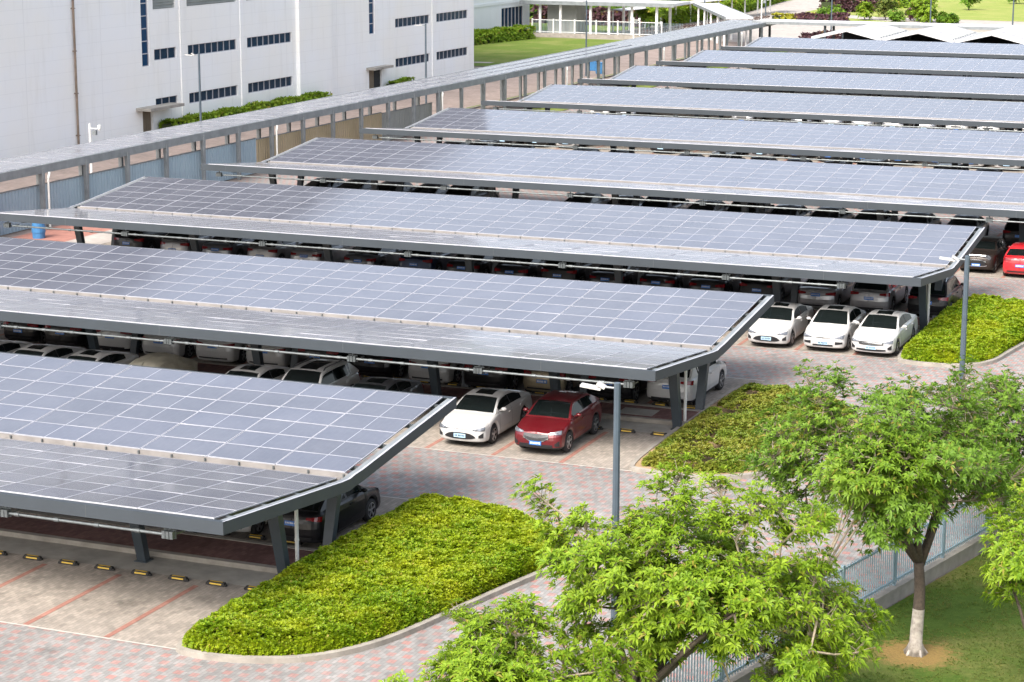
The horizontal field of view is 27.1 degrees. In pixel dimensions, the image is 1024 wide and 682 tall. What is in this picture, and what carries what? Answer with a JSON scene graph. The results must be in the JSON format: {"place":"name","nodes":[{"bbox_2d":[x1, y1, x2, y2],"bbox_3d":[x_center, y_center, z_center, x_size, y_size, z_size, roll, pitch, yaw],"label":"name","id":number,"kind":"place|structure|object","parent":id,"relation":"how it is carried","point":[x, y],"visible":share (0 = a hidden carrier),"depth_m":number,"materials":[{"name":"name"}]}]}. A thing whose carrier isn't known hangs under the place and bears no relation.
{"place":"outdoors","nodes":[
{"label":"outdoors","id":0,"kind":"place"},
{"bbox_2d":[12,225,111,241],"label":"red paving","id":1,"kind":"structure","parent":0,"point":[58,235],"depth_m":115.17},
{"bbox_2d":[0,41,748,237],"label":"access road","id":2,"kind":"structure","parent":0,"point":[471,96],"depth_m":184.89,"materials":[{"name":"beige concrete"}]},
{"bbox_2d":[0,138,255,235],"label":"hoarding fence","id":3,"kind":"object","parent":2,"relation":"on","point":[66,192],"visible":0.56,"depth_m":124.35,"materials":[{"name":"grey metal"}]},
{"bbox_2d":[256,112,381,161],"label":"hoarding fence","id":4,"kind":"object","parent":2,"relation":"on","point":[347,129],"visible":0.46,"depth_m":147.82,"materials":[{"name":"beige metal"}]},
{"bbox_2d":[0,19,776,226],"bbox_3d":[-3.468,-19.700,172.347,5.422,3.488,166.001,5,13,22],"label":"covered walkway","id":5,"kind":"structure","parent":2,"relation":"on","point":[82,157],"depth_m":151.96,"materials":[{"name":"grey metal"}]},
{"bbox_2d":[382,102,431,140],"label":"hoarding fence","id":6,"kind":"object","parent":2,"relation":"on","point":[400,118],"visible":0.66,"depth_m":160.12,"materials":[{"name":"grey metal"}]},
{"bbox_2d":[474,0,529,28],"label":"corrugated building","id":7,"kind":"structure","parent":0,"point":[488,14],"depth_m":269.19,"materials":[{"name":"metal"}]},
{"bbox_2d":[0,52,1023,681],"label":"parking lot paving","id":8,"kind":"structure","parent":0,"point":[32,654],"depth_m":64.44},
{"bbox_2d":[176,543,571,663],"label":"planter kerb","id":9,"kind":"structure","parent":8,"relation":"on","point":[368,645],"depth_m":52.30,"materials":[{"name":"concrete"}]},
{"bbox_2d":[0,114,976,585],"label":"bay apron","id":10,"kind":"object","parent":8,"relation":"on","point":[162,566],"visible":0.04,"depth_m":59.51,"materials":[{"name":"concrete"}]},
{"bbox_2d":[129,352,197,370],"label":"covered car","id":11,"kind":"object","parent":10,"relation":"on","point":[166,360],"visible":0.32,"depth_m":78.76,"materials":[{"name":"beige fabric"}]},
{"bbox_2d":[0,352,456,573],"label":"solar canopy","id":12,"kind":"object","parent":10,"relation":"on","point":[137,442],"visible":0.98,"depth_m":61.41,"materials":[{"name":"glass"}]},
{"bbox_2d":[0,237,773,429],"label":"solar canopy","id":13,"kind":"object","parent":10,"relation":"on","point":[554,327],"visible":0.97,"depth_m":79.95,"materials":[{"name":"glass"}]},
{"bbox_2d":[0,176,984,331],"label":"solar canopy","id":14,"kind":"object","parent":10,"relation":"on","point":[796,249],"visible":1,"depth_m":98.39,"materials":[{"name":"glass"}]},
{"bbox_2d":[201,137,1023,241],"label":"solar canopy","id":15,"kind":"object","parent":10,"relation":"on","point":[878,189],"visible":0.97,"depth_m":116.83,"materials":[{"name":"glass"}]},
{"bbox_2d":[359,108,1023,170],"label":"solar canopy","id":16,"kind":"object","parent":10,"relation":"on","point":[966,148],"visible":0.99,"depth_m":135.73,"materials":[{"name":"glass"}]},
{"bbox_2d":[481,84,1023,132],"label":"solar canopy","id":17,"kind":"object","parent":10,"relation":"on","point":[817,108],"visible":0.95,"depth_m":154.52,"materials":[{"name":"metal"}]},
{"bbox_2d":[577,65,1023,120],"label":"solar canopy","id":18,"kind":"object","parent":10,"relation":"on","point":[867,84],"visible":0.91,"depth_m":173.49,"materials":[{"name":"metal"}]},
{"bbox_2d":[656,50,1023,100],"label":"solar canopy","id":19,"kind":"object","parent":10,"relation":"on","point":[930,66],"visible":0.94,"depth_m":192.44,"materials":[{"name":"glass"}]},
{"bbox_2d":[721,37,1023,76],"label":"solar canopy","id":20,"kind":"object","parent":10,"relation":"on","point":[912,48],"visible":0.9,"depth_m":211.26,"materials":[{"name":"glass"}]},
{"bbox_2d":[0,69,1019,649],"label":"bay edge strip","id":21,"kind":"object","parent":8,"relation":"on","point":[396,497],"visible":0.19,"depth_m":69.08,"materials":[{"name":"grey concrete"}]},
{"bbox_2d":[580,381,620,628],"bbox_3d":[2.256,4.169,53.257,1.144,6.476,0.425,4,13,18],"label":"lamp post","id":22,"kind":"object","parent":8,"relation":"on","point":[599,385],"visible":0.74,"depth_m":52.74,"materials":[{"name":"grey metal"}]},
{"bbox_2d":[630,386,861,479],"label":"planter kerb","id":23,"kind":"structure","parent":8,"relation":"on","point":[634,468],"depth_m":68.84,"materials":[{"name":"concrete"}]},
{"bbox_2d":[811,22,908,55],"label":"zigzag carport","id":24,"kind":"object","parent":8,"relation":"on","point":[876,31],"visible":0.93,"depth_m":229.60,"materials":[{"name":"paint"}]},
{"bbox_2d":[752,19,1023,38],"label":"walkway roof","id":25,"kind":"structure","parent":8,"relation":"on","point":[824,23],"depth_m":238.66,"materials":[{"name":"grey metal"}]},
{"bbox_2d":[882,24,977,57],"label":"zigzag carport","id":26,"kind":"object","parent":8,"relation":"on","point":[944,33],"visible":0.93,"depth_m":227.00,"materials":[{"name":"paint"}]},
{"bbox_2d":[939,255,969,417],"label":"lamp post","id":27,"kind":"object","parent":8,"relation":"on","point":[964,308],"visible":0.74,"depth_m":72.20,"materials":[{"name":"grey metal"}]},
{"bbox_2d":[898,341,1023,367],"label":"planter kerb","id":28,"kind":"structure","parent":8,"relation":"on","point":[1008,352],"depth_m":84.03,"materials":[{"name":"concrete"}]},
{"bbox_2d":[954,26,1023,59],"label":"zigzag carport","id":29,"kind":"object","parent":8,"relation":"on","point":[1011,35],"visible":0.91,"depth_m":223.73,"materials":[{"name":"paint"}]},
{"bbox_2d":[0,68,1023,647],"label":"parking bay paving","id":30,"kind":"structure","parent":0,"point":[126,596],"depth_m":58.05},
{"bbox_2d":[4,321,45,343],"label":"parked car","id":31,"kind":"object","parent":30,"relation":"on","point":[13,334],"visible":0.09,"depth_m":87.12,"materials":[{"name":"black paint"}]},
{"bbox_2d":[13,344,84,357],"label":"parked car","id":32,"kind":"object","parent":30,"relation":"on","point":[58,351],"visible":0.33,"depth_m":80.22,"materials":[{"name":"white paint"}]},
{"bbox_2d":[44,325,88,348],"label":"parked car","id":33,"kind":"object","parent":30,"relation":"on","point":[60,338],"visible":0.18,"depth_m":85.89,"materials":[{"name":"black paint"}]},
{"bbox_2d":[67,349,139,363],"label":"parked car","id":34,"kind":"object","parent":30,"relation":"on","point":[108,356],"visible":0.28,"depth_m":79.34,"materials":[{"name":"white paint"}]},
{"bbox_2d":[96,330,143,352],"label":"parked car","id":35,"kind":"object","parent":30,"relation":"on","point":[111,343],"visible":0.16,"depth_m":85.13,"materials":[{"name":"white paint"}]},
{"bbox_2d":[113,229,167,248],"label":"parked car","id":36,"kind":"object","parent":30,"relation":"on","point":[139,241],"visible":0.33,"depth_m":107.68,"materials":[{"name":"black paint"}]},
{"bbox_2d":[142,334,197,357],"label":"parked car","id":37,"kind":"object","parent":30,"relation":"on","point":[181,350],"visible":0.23,"depth_m":84.31,"materials":[{"name":"white paint"}]},
{"bbox_2d":[160,233,213,251],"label":"parked car","id":38,"kind":"object","parent":30,"relation":"on","point":[175,244],"visible":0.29,"depth_m":106.89,"materials":[{"name":"silver metal"}]},
{"bbox_2d":[196,339,247,362],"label":"parked car","id":39,"kind":"object","parent":30,"relation":"on","point":[210,353],"visible":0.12,"depth_m":83.42,"materials":[{"name":"white paint"}]},
{"bbox_2d":[202,236,254,254],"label":"parked car","id":40,"kind":"object","parent":30,"relation":"on","point":[223,248],"visible":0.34,"depth_m":105.89,"materials":[{"name":"grey paint"}]},
{"bbox_2d":[226,364,290,379],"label":"parked car","id":41,"kind":"object","parent":30,"relation":"on","point":[265,371],"visible":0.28,"depth_m":76.76,"materials":[{"name":"white paint"}]},
{"bbox_2d":[246,344,291,367],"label":"parked car","id":42,"kind":"object","parent":30,"relation":"on","point":[277,359],"visible":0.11,"depth_m":82.43,"materials":[{"name":"white paint"}]},
{"bbox_2d":[247,239,302,258],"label":"parked car","id":43,"kind":"object","parent":30,"relation":"on","point":[270,251],"visible":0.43,"depth_m":105.09,"materials":[{"name":"silver metal"}]},
{"bbox_2d":[281,357,359,386],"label":"parked car","id":44,"kind":"object","parent":30,"relation":"on","point":[331,372],"visible":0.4,"depth_m":76.00,"materials":[{"name":"white paint"}]},
{"bbox_2d":[290,243,355,261],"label":"parked car","id":45,"kind":"object","parent":30,"relation":"on","point":[309,254],"visible":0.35,"depth_m":104.16,"materials":[{"name":"silver metal"}]},
{"bbox_2d":[268,482,379,542],"bbox_3d":[-5.443,4.757,62.153,2.130,1.558,4.318,5,13,22],"label":"parked car","id":46,"kind":"object","parent":30,"relation":"on","point":[358,502],"visible":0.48,"depth_m":61.09,"materials":[{"name":"black paint"}]},
{"bbox_2d":[344,247,402,265],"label":"parked car","id":47,"kind":"object","parent":30,"relation":"on","point":[382,259],"visible":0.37,"depth_m":102.95,"materials":[{"name":"grey paint"}]},
{"bbox_2d":[352,354,409,377],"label":"parked car","id":48,"kind":"object","parent":30,"relation":"on","point":[376,369],"visible":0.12,"depth_m":80.78,"materials":[{"name":"black paint"}]},
{"bbox_2d":[352,376,423,393],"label":"parked car","id":49,"kind":"object","parent":30,"relation":"on","point":[395,384],"visible":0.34,"depth_m":74.94,"materials":[{"name":"grey paint"}]},
{"bbox_2d":[398,250,456,269],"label":"parked car","id":50,"kind":"object","parent":30,"relation":"on","point":[435,263],"visible":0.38,"depth_m":101.70,"materials":[{"name":"blue paint"}]},
{"bbox_2d":[408,359,462,382],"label":"parked car","id":51,"kind":"object","parent":30,"relation":"on","point":[419,373],"visible":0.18,"depth_m":80.05,"materials":[{"name":"white paint"}]},
{"bbox_2d":[446,254,504,273],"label":"parked car","id":52,"kind":"object","parent":30,"relation":"on","point":[459,265],"visible":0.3,"depth_m":100.96,"materials":[{"name":"black paint"}]},
{"bbox_2d":[439,387,531,443],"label":"parked car","id":53,"kind":"object","parent":30,"relation":"on","point":[483,414],"visible":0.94,"depth_m":72.32,"materials":[{"name":"white paint"}]},
{"bbox_2d":[464,364,523,389],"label":"parked car","id":54,"kind":"object","parent":30,"relation":"on","point":[486,379],"visible":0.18,"depth_m":78.94,"materials":[{"name":"black paint"}]},
{"bbox_2d":[0,145,1008,636],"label":"stall line","id":55,"kind":"object","parent":30,"relation":"on","point":[126,625],"visible":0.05,"depth_m":57.60,"materials":[{"name":"paint"}]},
{"bbox_2d":[0,88,1017,565],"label":"median island","id":56,"kind":"structure","parent":30,"relation":"on","point":[224,548],"depth_m":61.35,"materials":[{"name":"grey concrete"}]},
{"bbox_2d":[182,492,567,655],"bbox_3d":[-2.856,6.221,57.124,6.424,0.862,13.544,5,13,22],"label":"shrub bed","id":57,"kind":"object","parent":56,"relation":"on","point":[420,558],"visible":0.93,"depth_m":56.02,"materials":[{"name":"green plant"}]},
{"bbox_2d":[635,382,858,474],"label":"shrub bed","id":58,"kind":"object","parent":56,"relation":"on","point":[761,399],"visible":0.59,"depth_m":71.71,"materials":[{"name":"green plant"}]},
{"bbox_2d":[0,88,1023,573],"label":"median kerb","id":59,"kind":"structure","parent":30,"relation":"on","point":[176,554],"depth_m":61.05,"materials":[{"name":"concrete"}]},
{"bbox_2d":[494,257,545,276],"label":"parked car","id":60,"kind":"object","parent":30,"relation":"on","point":[516,269],"visible":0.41,"depth_m":99.89,"materials":[{"name":"black paint"}]},
{"bbox_2d":[523,369,580,391],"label":"parked car","id":61,"kind":"object","parent":30,"relation":"on","point":[532,384],"visible":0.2,"depth_m":78.44,"materials":[{"name":"beige paint"}]},
{"bbox_2d":[515,390,601,451],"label":"parked car","id":62,"kind":"object","parent":30,"relation":"on","point":[562,420],"visible":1,"depth_m":71.27,"materials":[{"name":"red paint"}]},
{"bbox_2d":[541,260,599,280],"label":"parked car","id":63,"kind":"object","parent":30,"relation":"on","point":[568,273],"visible":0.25,"depth_m":98.89,"materials":[{"name":"black paint"}]},
{"bbox_2d":[588,375,646,399],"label":"parked car","id":64,"kind":"object","parent":30,"relation":"on","point":[633,393],"visible":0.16,"depth_m":77.48,"materials":[{"name":"black paint"}]},
{"bbox_2d":[589,264,649,284],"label":"parked car","id":65,"kind":"object","parent":30,"relation":"on","point":[602,275],"visible":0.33,"depth_m":98.13,"materials":[{"name":"black paint"}]},
{"bbox_2d":[639,267,698,287],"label":"parked car","id":66,"kind":"object","parent":30,"relation":"on","point":[664,280],"visible":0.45,"depth_m":97.29,"materials":[{"name":"black paint"}]},
{"bbox_2d":[647,360,726,404],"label":"parked car","id":67,"kind":"object","parent":30,"relation":"on","point":[659,389],"visible":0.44,"depth_m":76.88,"materials":[{"name":"white paint"}]},
{"bbox_2d":[689,271,743,291],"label":"parked car","id":68,"kind":"object","parent":30,"relation":"on","point":[711,283],"visible":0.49,"depth_m":96.29,"materials":[{"name":"black paint"}]},
{"bbox_2d":[739,274,800,301],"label":"parked car","id":69,"kind":"object","parent":30,"relation":"on","point":[754,287],"visible":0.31,"depth_m":95.40,"materials":[{"name":"black paint"}]},
{"bbox_2d":[748,302,813,345],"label":"parked car","id":70,"kind":"object","parent":30,"relation":"on","point":[787,323],"visible":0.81,"depth_m":87.60,"materials":[{"name":"white paint"}]},
{"bbox_2d":[798,279,854,307],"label":"parked car","id":71,"kind":"object","parent":30,"relation":"on","point":[814,296],"visible":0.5,"depth_m":94.33,"materials":[{"name":"silver metal"}]},
{"bbox_2d":[803,304,866,349],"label":"parked car","id":72,"kind":"object","parent":30,"relation":"on","point":[832,326],"visible":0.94,"depth_m":86.82,"materials":[{"name":"white paint"}]},
{"bbox_2d":[850,282,908,310],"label":"parked car","id":73,"kind":"object","parent":30,"relation":"on","point":[868,296],"visible":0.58,"depth_m":93.46,"materials":[{"name":"silver metal"}]},
{"bbox_2d":[851,309,917,354],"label":"parked car","id":74,"kind":"object","parent":30,"relation":"on","point":[892,332],"visible":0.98,"depth_m":85.96,"materials":[{"name":"white paint"}]},
{"bbox_2d":[907,275,962,314],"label":"parked car","id":75,"kind":"object","parent":30,"relation":"on","point":[950,293],"visible":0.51,"depth_m":92.61,"materials":[{"name":"black paint"}]},
{"bbox_2d":[960,235,1005,271],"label":"parked car","id":76,"kind":"object","parent":30,"relation":"on","point":[988,253],"visible":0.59,"depth_m":104.33,"materials":[{"name":"brown paint"}]},
{"bbox_2d":[1003,242,1023,274],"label":"parked car","id":77,"kind":"object","parent":30,"relation":"on","point":[1013,260],"visible":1,"depth_m":102.64,"materials":[{"name":"red paint"}]},
{"bbox_2d":[474,37,621,65],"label":"building lawn","id":78,"kind":"structure","parent":0,"point":[503,52],"depth_m":249.24,"materials":[{"name":"green plant"}]},
{"bbox_2d":[474,24,535,44],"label":"clipped hedge","id":79,"kind":"object","parent":78,"relation":"on","point":[495,34],"visible":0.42,"depth_m":260.05,"materials":[{"name":"green plant"}]},
{"bbox_2d":[537,30,650,35],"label":"lobby paving","id":80,"kind":"structure","parent":0,"point":[603,32],"depth_m":275.11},
{"bbox_2d":[520,0,690,34],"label":"entrance canopy","id":81,"kind":"object","parent":80,"relation":"on","point":[558,11],"visible":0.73,"depth_m":272.37,"materials":[{"name":"grey metal"}]},
{"bbox_2d":[530,0,789,31],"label":"grass bank","id":82,"kind":"structure","parent":0,"point":[604,28],"depth_m":287.00,"materials":[{"name":"green plant"}]},
{"bbox_2d":[530,4,643,26],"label":"tall hedge","id":83,"kind":"object","parent":82,"relation":"on","point":[600,16],"visible":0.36,"depth_m":291.00,"materials":[{"name":"plant"}]},
{"bbox_2d":[474,8,991,68],"bbox_3d":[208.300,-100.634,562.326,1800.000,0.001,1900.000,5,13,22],"label":"ground","id":84,"kind":"structure","parent":0,"point":[653,27],"depth_m":281.94,"materials":[{"name":"grey concrete"}]},
{"bbox_2d":[0,0,473,158],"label":"factory building","id":85,"kind":"structure","parent":84,"relation":"on","point":[70,70],"depth_m":165.23,"materials":[{"name":"white paint"}]},
{"bbox_2d":[140,0,148,66],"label":"window","id":86,"kind":"structure","parent":85,"relation":"in","point":[143,3],"depth_m":159.72,"materials":[{"name":"glass"}]},
{"bbox_2d":[188,39,235,54],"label":"window","id":87,"kind":"structure","parent":85,"relation":"in","point":[226,45],"depth_m":169.03,"materials":[{"name":"glass"}]},
{"bbox_2d":[189,85,236,102],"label":"window","id":88,"kind":"structure","parent":85,"relation":"in","point":[229,91],"depth_m":169.82,"materials":[{"name":"glass"}]},
{"bbox_2d":[247,32,290,47],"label":"window","id":89,"kind":"structure","parent":85,"relation":"in","point":[279,38],"depth_m":177.27,"materials":[{"name":"glass"}]},
{"bbox_2d":[248,76,291,92],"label":"window","id":90,"kind":"structure","parent":85,"relation":"in","point":[285,81],"depth_m":178.01,"materials":[{"name":"glass"}]},
{"bbox_2d":[159,91,331,127],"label":"clipped hedge","id":91,"kind":"object","parent":84,"relation":"on","point":[227,111],"visible":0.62,"depth_m":171.70,"materials":[{"name":"green plant"}]},
{"bbox_2d":[532,18,676,38],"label":"picket railing","id":92,"kind":"object","parent":84,"relation":"on","point":[567,34],"visible":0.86,"depth_m":266.67,"materials":[{"name":"metal"}]},
{"bbox_2d":[652,0,784,25],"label":"clipped hedge","id":93,"kind":"object","parent":84,"relation":"on","point":[682,15],"visible":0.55,"depth_m":301.08,"materials":[{"name":"green plant"}]},
{"bbox_2d":[662,499,1022,681],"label":"railing fence","id":94,"kind":"object","parent":84,"relation":"on","point":[894,589],"visible":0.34,"depth_m":56.03,"materials":[{"name":"metal"}]},
{"bbox_2d":[640,0,876,41],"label":"road","id":95,"kind":"structure","parent":0,"point":[791,7],"depth_m":290.10,"materials":[{"name":"grey concrete"}]},
{"bbox_2d":[693,3,753,45],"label":"link canopy","id":96,"kind":"object","parent":95,"relation":"on","point":[722,11],"visible":0.74,"depth_m":261.49,"materials":[{"name":"grey metal"}]},
{"bbox_2d":[765,546,1023,681],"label":"lawn","id":97,"kind":"structure","parent":0,"point":[956,614],"depth_m":53.25,"materials":[{"name":"green plant"}]},
{"bbox_2d":[378,591,657,681],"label":"whorled leaf tree","id":98,"kind":"object","parent":97,"relation":"on","point":[487,657],"visible":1,"depth_m":42.03,"materials":[{"name":"green plant"}]},
{"bbox_2d":[508,452,895,681],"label":"whorled leaf tree","id":99,"kind":"object","parent":97,"relation":"on","point":[640,584],"visible":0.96,"depth_m":42.45,"materials":[{"name":"green plant"}]},
{"bbox_2d":[735,543,872,681],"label":"leaf tree","id":100,"kind":"object","parent":97,"relation":"on","point":[764,650],"visible":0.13,"depth_m":47.78,"materials":[{"name":"green plant"}]},
{"bbox_2d":[734,354,1023,657],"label":"broadleaf tree","id":101,"kind":"object","parent":97,"relation":"on","point":[897,520],"visible":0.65,"depth_m":51.65,"materials":[{"name":"green plant"}]},
{"bbox_2d":[808,414,958,572],"bbox_3d":[8.735,4.806,50.435,3.564,6.389,2.196,2,12,8],"label":"slender tree","id":102,"kind":"object","parent":97,"relation":"on","point":[863,482],"visible":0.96,"depth_m":49.58,"materials":[{"name":"green plant"}]},
{"bbox_2d":[925,364,1023,536],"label":"broadleaf tree","id":103,"kind":"object","parent":97,"relation":"on","point":[1007,398],"visible":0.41,"depth_m":58.56,"materials":[{"name":"green plant"}]},
{"bbox_2d":[971,478,1023,628],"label":"whorled leaf tree","id":104,"kind":"object","parent":97,"relation":"on","point":[1008,548],"visible":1,"depth_m":48.11,"materials":[{"name":"green plant"}]},
{"bbox_2d":[807,0,1023,21],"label":"lawn","id":105,"kind":"structure","parent":0,"point":[994,10],"depth_m":328.48,"materials":[{"name":"green plant"}]},
{"label":"planter soil","id":106,"kind":"structure","parent":0,"visible":0},
{"bbox_2d":[901,293,1023,362],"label":"shrub bed","id":107,"kind":"object","parent":106,"relation":"on","point":[995,326],"visible":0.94,"depth_m":87.17,"materials":[{"name":"green plant"}]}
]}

